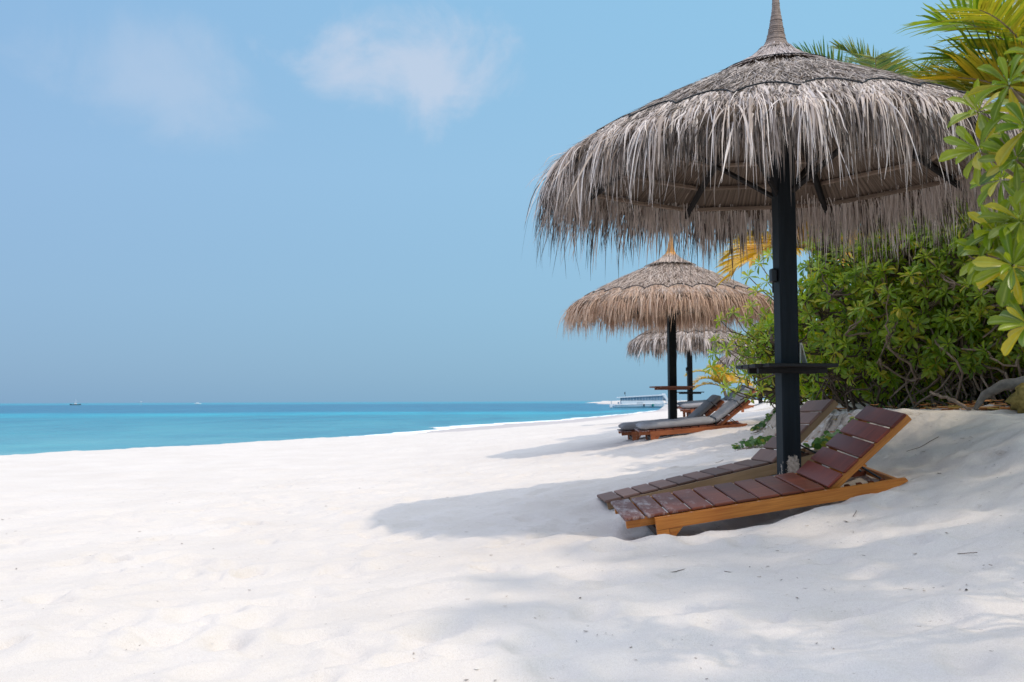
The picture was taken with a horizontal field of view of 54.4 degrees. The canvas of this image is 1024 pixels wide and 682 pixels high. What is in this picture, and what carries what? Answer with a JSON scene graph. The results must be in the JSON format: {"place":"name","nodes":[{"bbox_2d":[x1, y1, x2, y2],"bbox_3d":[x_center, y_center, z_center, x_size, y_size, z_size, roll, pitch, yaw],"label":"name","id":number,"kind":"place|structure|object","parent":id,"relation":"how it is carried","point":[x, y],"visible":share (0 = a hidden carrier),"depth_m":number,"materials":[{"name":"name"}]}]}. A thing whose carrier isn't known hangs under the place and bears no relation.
{"place":"outdoors","nodes":[
{"label":"outdoors","id":0,"kind":"place"},
{"bbox_2d":[0,401,660,454],"bbox_3d":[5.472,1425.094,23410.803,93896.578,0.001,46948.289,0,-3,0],"label":"sea","id":1,"kind":"structure","parent":0,"point":[30,428],"depth_m":109.08,"materials":[{"name":"liquid"}]},
{"bbox_2d":[349,410,656,436],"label":"sea foam","id":2,"kind":"object","parent":1,"relation":"on","point":[435,428],"visible":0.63,"depth_m":74.06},
{"bbox_2d":[609,392,681,407],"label":"ferry boat","id":3,"kind":"object","parent":1,"relation":"on","point":[650,401],"visible":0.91,"depth_m":270.89,"materials":[{"name":"white metal"}]},
{"bbox_2d":[0,0,1019,403],"label":"sky","id":4,"kind":"structure","parent":0,"point":[202,201],"materials":[{"name":"blue"}]},
{"bbox_2d":[0,399,1023,681],"bbox_3d":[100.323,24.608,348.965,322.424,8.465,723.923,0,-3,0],"label":"sand beach","id":5,"kind":"structure","parent":0,"point":[520,525],"depth_m":5.88,"materials":[{"name":"white sand"}]},
{"bbox_2d":[1,436,1010,679],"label":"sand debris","id":6,"kind":"object","parent":5,"relation":"on","point":[506,596],"visible":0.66,"depth_m":5.43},
{"bbox_2d":[557,225,773,435],"bbox_3d":[3.089,-0.048,19.209,4.488,4.757,4.440,0,-3,0],"label":"thatched parasol","id":7,"kind":"object","parent":5,"relation":"on","point":[660,296],"visible":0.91,"depth_m":18.17,"materials":[{"name":"beige plant"}]},
{"bbox_2d":[617,395,724,440],"bbox_3d":[3.158,1.630,19.785,2.084,0.940,0.740,-5,-1,-1],"label":"sun lounger","id":8,"kind":"object","parent":5,"relation":"on","point":[710,405],"visible":0.52,"depth_m":19.50,"materials":[{"name":"grey fabric"}]},
{"bbox_2d":[625,318,752,400],"bbox_3d":[5.551,0.586,31.005,4.215,4.610,4.150,0,-3,0],"label":"thatched parasol","id":9,"kind":"object","parent":5,"relation":"on","point":[684,346],"visible":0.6,"depth_m":29.89,"materials":[{"name":"beige plant"}]},
{"bbox_2d":[634,394,750,439],"bbox_3d":[3.349,1.520,18.471,2.096,0.922,0.740,-5,-1,0],"label":"sun lounger","id":10,"kind":"object","parent":5,"relation":"on","point":[720,417],"visible":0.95,"depth_m":18.17,"materials":[{"name":"grey fabric"}]},
{"bbox_2d":[677,385,745,416],"bbox_3d":[6.002,1.844,29.867,2.094,0.925,0.740,-4,-1,0],"label":"sun lounger","id":11,"kind":"object","parent":5,"relation":"on","point":[726,397],"visible":0.27,"depth_m":29.63,"materials":[{"name":"grey wood"}]},
{"bbox_2d":[679,386,755,415],"bbox_3d":[5.771,1.783,27.867,2.094,0.925,0.740,-4,-1,0],"label":"sun lounger","id":12,"kind":"object","parent":5,"relation":"on","point":[689,408],"visible":0.37,"depth_m":27.58,"materials":[{"name":"grey wood"}]},
{"bbox_2d":[597,399,838,509],"bbox_3d":[1.794,1.129,8.607,2.110,0.807,0.740,-13,-4,-2],"label":"sun lounger","id":13,"kind":"object","parent":5,"relation":"on","point":[814,414],"visible":0.69,"depth_m":8.37,"materials":[{"name":"brown wood"}]},
{"bbox_2d":[685,364,756,396],"bbox_3d":[7.085,1.706,33.170,2.512,1.857,2.463,0,-3,0],"label":"coconut palm","id":14,"kind":"object","parent":5,"relation":"on","point":[729,379],"visible":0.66,"depth_m":33.08,"materials":[{"name":"yellow plant"}]},
{"bbox_2d":[716,345,772,403],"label":"thatched parasol","id":15,"kind":"object","parent":5,"relation":"on","point":[727,361],"visible":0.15,"depth_m":44.20,"materials":[{"name":"beige plant"}]},
{"bbox_2d":[731,435,774,450],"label":"beach creeper","id":16,"kind":"object","parent":5,"relation":"on","point":[751,442],"visible":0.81,"depth_m":12.37,"materials":[{"name":"green plant"}]},
{"bbox_2d":[610,405,911,535],"bbox_3d":[1.787,1.056,7.189,2.095,0.834,0.740,-9,2,-3],"label":"sun lounger","id":17,"kind":"object","parent":5,"relation":"on","point":[800,487],"visible":0.97,"depth_m":6.96,"materials":[{"name":"brown wood"}]},
{"bbox_2d":[750,409,775,433],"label":"beach creeper","id":18,"kind":"object","parent":5,"relation":"on","point":[761,424],"visible":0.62,"depth_m":15.29,"materials":[{"name":"green plant"}]},
{"bbox_2d":[522,0,1022,474],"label":"thatched parasol","id":19,"kind":"object","parent":5,"relation":"on","point":[780,134],"visible":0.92,"depth_m":7.77,"materials":[{"name":"grey plant"}]},
{"bbox_2d":[702,306,871,409],"bbox_3d":[4.126,0.264,14.013,2.176,1.792,3.178,-2,-4,32],"label":"seaside shrub","id":20,"kind":"object","parent":5,"relation":"on","point":[762,354],"visible":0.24,"depth_m":13.75,"materials":[{"name":"green plant"}]},
{"bbox_2d":[715,224,878,402],"bbox_3d":[4.589,-0.655,14.588,3.286,3.627,3.357,0,-3,0],"label":"coconut palm","id":21,"kind":"object","parent":5,"relation":"on","point":[738,260],"visible":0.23,"depth_m":14.15,"materials":[{"name":"yellow plant"}]},
{"bbox_2d":[740,348,862,405],"bbox_3d":[4.785,0.419,15.580,2.560,1.496,1.808,0,-3,0],"label":"seaside shrub","id":22,"kind":"object","parent":5,"relation":"on","point":[774,399],"visible":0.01,"depth_m":15.57,"materials":[{"name":"green plant"}]},
{"bbox_2d":[803,416,869,449],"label":"beach creeper","id":23,"kind":"object","parent":5,"relation":"on","point":[817,443],"visible":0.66,"depth_m":9.15,"materials":[{"name":"green plant"}]},
{"bbox_2d":[741,247,940,402],"bbox_3d":[4.242,-0.100,12.397,2.630,2.141,2.172,-1,-4,15],"label":"seaside shrub","id":24,"kind":"object","parent":5,"relation":"on","point":[758,261],"visible":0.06,"depth_m":12.13,"materials":[{"name":"green plant"}]},
{"bbox_2d":[756,218,963,411],"bbox_3d":[4.037,-0.382,10.925,2.542,2.621,2.186,0,-3,0],"label":"seaside shrub","id":25,"kind":"object","parent":5,"relation":"on","point":[810,299],"visible":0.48,"depth_m":10.54,"materials":[{"name":"green plant"}]},
{"bbox_2d":[716,409,1022,648],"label":"seed litter","id":26,"kind":"object","parent":5,"relation":"on","point":[914,553],"visible":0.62,"depth_m":5.49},
{"bbox_2d":[800,315,941,403],"bbox_3d":[4.858,0.234,13.210,2.186,1.559,2.062,2,-4,-27],"label":"seaside shrub","id":27,"kind":"object","parent":5,"relation":"on","point":[811,395],"visible":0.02,"depth_m":13.04,"materials":[{"name":"green plant"}]},
{"bbox_2d":[793,37,998,83],"bbox_3d":[7.451,-2.377,20.210,5.178,7.410,4.986,0,-3,0],"label":"coconut palm","id":28,"kind":"object","parent":5,"relation":"on","point":[884,59],"visible":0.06,"depth_m":18.88,"materials":[{"name":"green plant"}]},
{"bbox_2d":[804,399,1010,441],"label":"leaf litter","id":29,"kind":"object","parent":5,"relation":"on","point":[956,407],"visible":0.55,"depth_m":9.24,"materials":[{"name":"brown plant"}]},
{"bbox_2d":[929,391,970,410],"bbox_3d":[3.977,0.540,9.034,0.053,0.184,0.527,1,-4,-16],"label":"dead stick","id":30,"kind":"object","parent":29,"relation":"on","point":[957,402],"visible":1,"depth_m":9.00,"materials":[{"name":"grey wood"}]},
{"bbox_2d":[829,35,995,86],"bbox_3d":[8.698,-2.738,22.109,4.965,8.256,4.773,0,-3,0],"label":"coconut palm","id":31,"kind":"object","parent":5,"relation":"on","point":[852,50],"visible":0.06,"depth_m":22.34,"materials":[{"name":"green plant"}]},
{"bbox_2d":[835,300,1001,407],"bbox_3d":[4.982,0.133,11.498,2.512,1.621,1.912,0,-3,0],"label":"seaside shrub","id":32,"kind":"object","parent":5,"relation":"on","point":[867,395],"visible":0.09,"depth_m":11.12,"materials":[{"name":"green plant"}]},
{"bbox_2d":[838,199,1023,408],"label":"seaside shrub","id":33,"kind":"object","parent":5,"relation":"on","point":[964,363],"visible":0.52,"depth_m":9.85,"materials":[{"name":"green plant"}]},
{"bbox_2d":[870,195,1011,403],"bbox_3d":[6.229,-0.844,12.341,3.697,3.797,3.516,0,-3,0],"label":"seaside shrub","id":34,"kind":"object","parent":5,"relation":"on","point":[955,276],"depth_m":12.30,"materials":[{"name":"green plant"}]},
{"bbox_2d":[894,0,1023,106],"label":"coconut palm","id":35,"kind":"object","parent":5,"relation":"on","point":[1004,19],"visible":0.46,"depth_m":9.47,"materials":[{"name":"green plant"}]},
{"bbox_2d":[919,312,1021,405],"bbox_3d":[5.523,0.092,10.910,2.201,1.616,2.134,-3,-4,37],"label":"seaside shrub","id":36,"kind":"object","parent":5,"relation":"on","point":[996,375],"visible":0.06,"depth_m":10.32,"materials":[{"name":"green plant"}]},
{"bbox_2d":[930,199,1023,405],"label":"seaside shrub","id":37,"kind":"object","parent":5,"relation":"on","point":[976,309],"visible":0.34,"depth_m":9.43,"materials":[{"name":"green plant"}]},
{"bbox_2d":[938,36,1023,355],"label":"seaside shrub","id":38,"kind":"object","parent":5,"relation":"on","point":[1000,154],"visible":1,"depth_m":3.39,"materials":[{"name":"green plant"}]},
{"bbox_2d":[973,376,1023,409],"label":"fallen branch","id":39,"kind":"object","parent":5,"relation":"on","point":[1000,386],"visible":0.97,"depth_m":8.48,"materials":[{"name":"grey wood"}]},
{"bbox_2d":[1004,383,1023,413],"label":"root stump","id":40,"kind":"object","parent":5,"relation":"on","point":[1015,400],"visible":0.96,"depth_m":8.15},
{"bbox_2d":[799,343,806,362],"bbox_3d":[2.276,0.100,7.828,0.060,0.170,0.120,0,-3,0],"label":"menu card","id":41,"kind":"object","parent":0,"point":[802,357],"visible":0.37,"depth_m":7.79,"materials":[{"name":"white paper"}]}
]}

